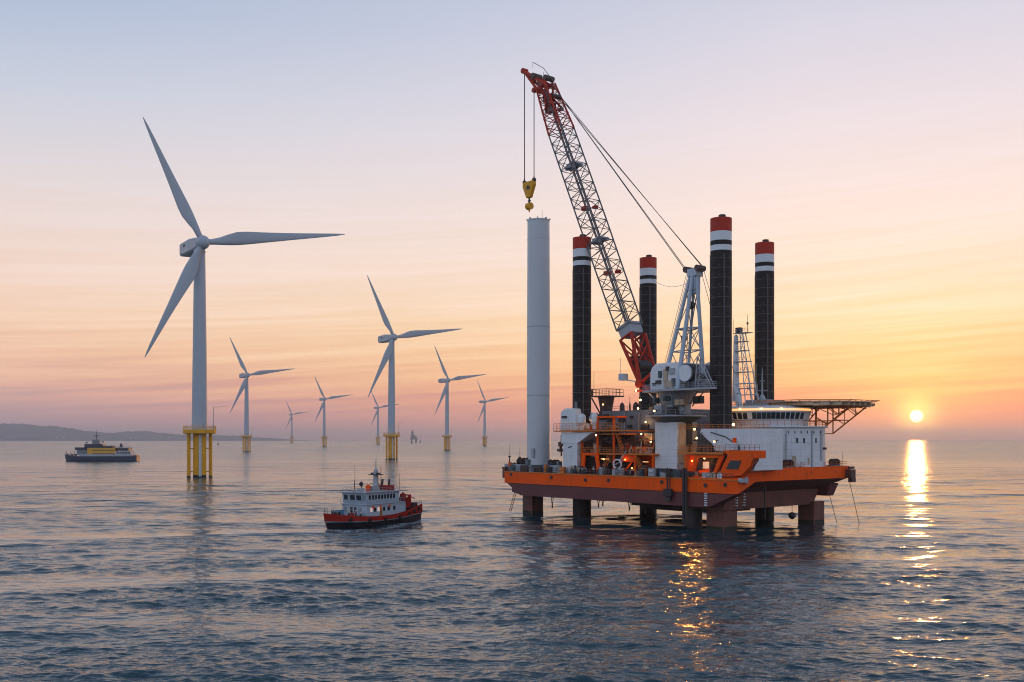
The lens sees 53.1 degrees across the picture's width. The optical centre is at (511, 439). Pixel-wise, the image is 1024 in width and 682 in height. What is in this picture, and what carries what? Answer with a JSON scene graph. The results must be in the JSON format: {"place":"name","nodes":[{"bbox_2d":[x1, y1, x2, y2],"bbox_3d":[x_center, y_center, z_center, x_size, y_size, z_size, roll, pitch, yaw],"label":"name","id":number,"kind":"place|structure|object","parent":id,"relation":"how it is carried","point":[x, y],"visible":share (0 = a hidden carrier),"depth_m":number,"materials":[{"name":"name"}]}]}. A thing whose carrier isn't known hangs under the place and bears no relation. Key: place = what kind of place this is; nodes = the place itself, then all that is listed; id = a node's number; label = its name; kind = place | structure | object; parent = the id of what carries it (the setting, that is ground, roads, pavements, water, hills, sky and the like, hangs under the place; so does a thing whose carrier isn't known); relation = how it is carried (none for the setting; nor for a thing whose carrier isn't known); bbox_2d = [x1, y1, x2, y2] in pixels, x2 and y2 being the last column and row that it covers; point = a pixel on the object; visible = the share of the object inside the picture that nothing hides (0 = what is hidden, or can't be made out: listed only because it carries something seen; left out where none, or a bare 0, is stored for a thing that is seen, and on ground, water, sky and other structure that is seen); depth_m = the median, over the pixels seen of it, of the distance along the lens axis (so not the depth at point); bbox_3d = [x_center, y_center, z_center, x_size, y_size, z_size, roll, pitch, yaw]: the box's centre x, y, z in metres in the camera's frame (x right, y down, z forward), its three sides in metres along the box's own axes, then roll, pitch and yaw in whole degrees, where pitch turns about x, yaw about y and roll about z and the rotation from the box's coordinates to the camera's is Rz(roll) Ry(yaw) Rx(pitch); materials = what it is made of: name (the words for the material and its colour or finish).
{"place":"outdoors","nodes":[
{"label":"outdoors","id":0,"kind":"place"},
{"bbox_2d":[0,423,314,440],"bbox_3d":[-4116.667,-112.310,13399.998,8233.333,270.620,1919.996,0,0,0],"label":"hills","id":1,"kind":"structure","parent":0,"point":[28,432],"depth_m":12796.47,"materials":[{"name":"grey"}]},
{"bbox_2d":[0,440,1023,681],"bbox_3d":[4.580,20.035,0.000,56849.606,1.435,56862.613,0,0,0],"label":"water","id":2,"kind":"structure","parent":0,"point":[154,564],"depth_m":150.97,"materials":[{"name":"liquid"}]},
{"bbox_2d":[64,433,139,460],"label":"ferry","id":3,"kind":"object","parent":2,"relation":"on","point":[96,450],"visible":0.94,"depth_m":919.84,"materials":[{"name":"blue metal"}]},
{"bbox_2d":[143,117,344,477],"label":"wind turbine","id":4,"kind":"object","parent":2,"relation":"in","point":[193,249],"visible":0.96,"depth_m":529.84,"materials":[{"name":"white paint"}]},
{"bbox_2d":[230,338,294,451],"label":"wind turbine","id":5,"kind":"object","parent":2,"relation":"in","point":[246,375],"visible":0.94,"depth_m":1636.96,"materials":[{"name":"white paint"}]},
{"bbox_2d":[286,402,309,442],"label":"wind turbine","id":6,"kind":"object","parent":2,"relation":"in","point":[292,434],"visible":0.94,"depth_m":4996.29,"materials":[{"name":"white paint"}]},
{"bbox_2d":[314,376,353,446],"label":"wind turbine","id":7,"kind":"object","parent":2,"relation":"in","point":[324,437],"visible":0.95,"depth_m":2746.76,"materials":[{"name":"white paint"}]},
{"bbox_2d":[323,460,421,528],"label":"work boat","id":8,"kind":"object","parent":2,"relation":"on","point":[376,503],"visible":0.88,"depth_m":237.33,"materials":[{"name":"red paint"}]},
{"bbox_2d":[370,389,397,444],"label":"wind turbine","id":9,"kind":"object","parent":2,"relation":"in","point":[378,437],"visible":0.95,"depth_m":3746.50,"materials":[{"name":"white paint"}]},
{"bbox_2d":[367,276,459,459],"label":"wind turbine","id":10,"kind":"object","parent":2,"relation":"in","point":[389,353],"visible":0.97,"depth_m":996.93,"materials":[{"name":"white paint"}]},
{"bbox_2d":[410,430,417,442],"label":"offshore platform","id":11,"kind":"structure","parent":2,"relation":"in","point":[413,437],"depth_m":5189.79,"materials":[{"name":"grey paint"}]},
{"bbox_2d":[434,345,484,449],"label":"wind turbine","id":12,"kind":"object","parent":2,"relation":"in","point":[445,392],"visible":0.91,"depth_m":1826.85,"materials":[{"name":"white paint"}]},
{"bbox_2d":[477,380,508,445],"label":"wind turbine","id":13,"kind":"object","parent":2,"relation":"in","point":[484,437],"visible":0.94,"depth_m":3017.09,"materials":[{"name":"white paint"}]},
{"bbox_2d":[502,214,879,530],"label":"jack up vessel","id":14,"kind":"object","parent":2,"relation":"in","point":[747,448],"visible":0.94,"depth_m":240.20,"materials":[{"name":"orange paint"}]},
{"bbox_2d":[508,444,510,465],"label":"beacon post","id":15,"kind":"object","parent":14,"relation":"on","point":[509,462],"visible":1,"depth_m":274.20,"materials":[{"name":"metal"}]},
{"bbox_2d":[514,464,524,470],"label":"deck container","id":16,"kind":"object","parent":14,"relation":"on","point":[518,467],"visible":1,"depth_m":271.44,"materials":[{"name":"grey metal"}]},
{"bbox_2d":[516,458,530,464],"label":"mooring winch","id":17,"kind":"object","parent":14,"relation":"on","point":[526,461],"visible":0.69,"depth_m":273.87,"materials":[{"name":"grey paint"}]},
{"bbox_2d":[521,465,531,470],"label":"deck container","id":18,"kind":"object","parent":14,"relation":"on","point":[524,466],"visible":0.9,"depth_m":269.48,"materials":[{"name":"grey metal"}]},
{"bbox_2d":[532,466,542,471],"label":"deck container","id":19,"kind":"object","parent":14,"relation":"on","point":[540,469],"visible":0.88,"depth_m":266.63,"materials":[{"name":"grey metal"}]},
{"bbox_2d":[526,216,550,464],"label":"tower section","id":20,"kind":"object","parent":14,"relation":"on","point":[538,341],"visible":0.99,"depth_m":273.20,"materials":[{"name":"paint"}]},
{"bbox_2d":[531,448,534,456],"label":"tower door","id":21,"kind":"structure","parent":20,"relation":"in","point":[532,449],"depth_m":272.76,"materials":[{"name":"grey metal"}]},
{"bbox_2d":[547,459,561,466],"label":"mooring winch","id":22,"kind":"object","parent":14,"relation":"attached to","point":[554,462],"visible":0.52,"depth_m":266.76,"materials":[{"name":"grey paint"}]},
{"bbox_2d":[550,465,560,472],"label":"deck container","id":23,"kind":"object","parent":14,"relation":"on","point":[554,467],"visible":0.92,"depth_m":260.72,"materials":[{"name":"grey metal"}]},
{"bbox_2d":[613,451,626,467],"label":"hose reel","id":24,"kind":"object","parent":14,"relation":"on","point":[620,461],"visible":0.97,"depth_m":244.80,"materials":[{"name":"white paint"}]},
{"bbox_2d":[521,62,733,475],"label":"pedestal crane","id":25,"kind":"object","parent":14,"relation":"on","point":[676,387],"visible":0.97,"depth_m":239.15,"materials":[{"name":"white paint"}]},
{"bbox_2d":[522,176,535,211],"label":"hook block","id":26,"kind":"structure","parent":25,"relation":"hanging from","point":[529,187],"depth_m":279.00,"materials":[{"name":"yellow paint"}]},
{"bbox_2d":[702,472,710,477],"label":"deck container","id":27,"kind":"object","parent":14,"relation":"on","point":[707,474],"visible":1,"depth_m":222.12,"materials":[{"name":"grey metal"}]},
{"bbox_2d":[783,459,794,466],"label":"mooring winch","id":28,"kind":"object","parent":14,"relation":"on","point":[789,463],"visible":0.94,"depth_m":228.65,"materials":[{"name":"grey paint"}]},
{"bbox_2d":[828,458,839,465],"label":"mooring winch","id":29,"kind":"object","parent":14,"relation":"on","point":[834,462],"visible":1,"depth_m":240.19,"materials":[{"name":"grey paint"}]},
{"bbox_2d":[0,0,1023,439],"label":"sky","id":30,"kind":"structure","parent":0,"point":[877,145],"materials":[{"name":"orange"}]}
]}

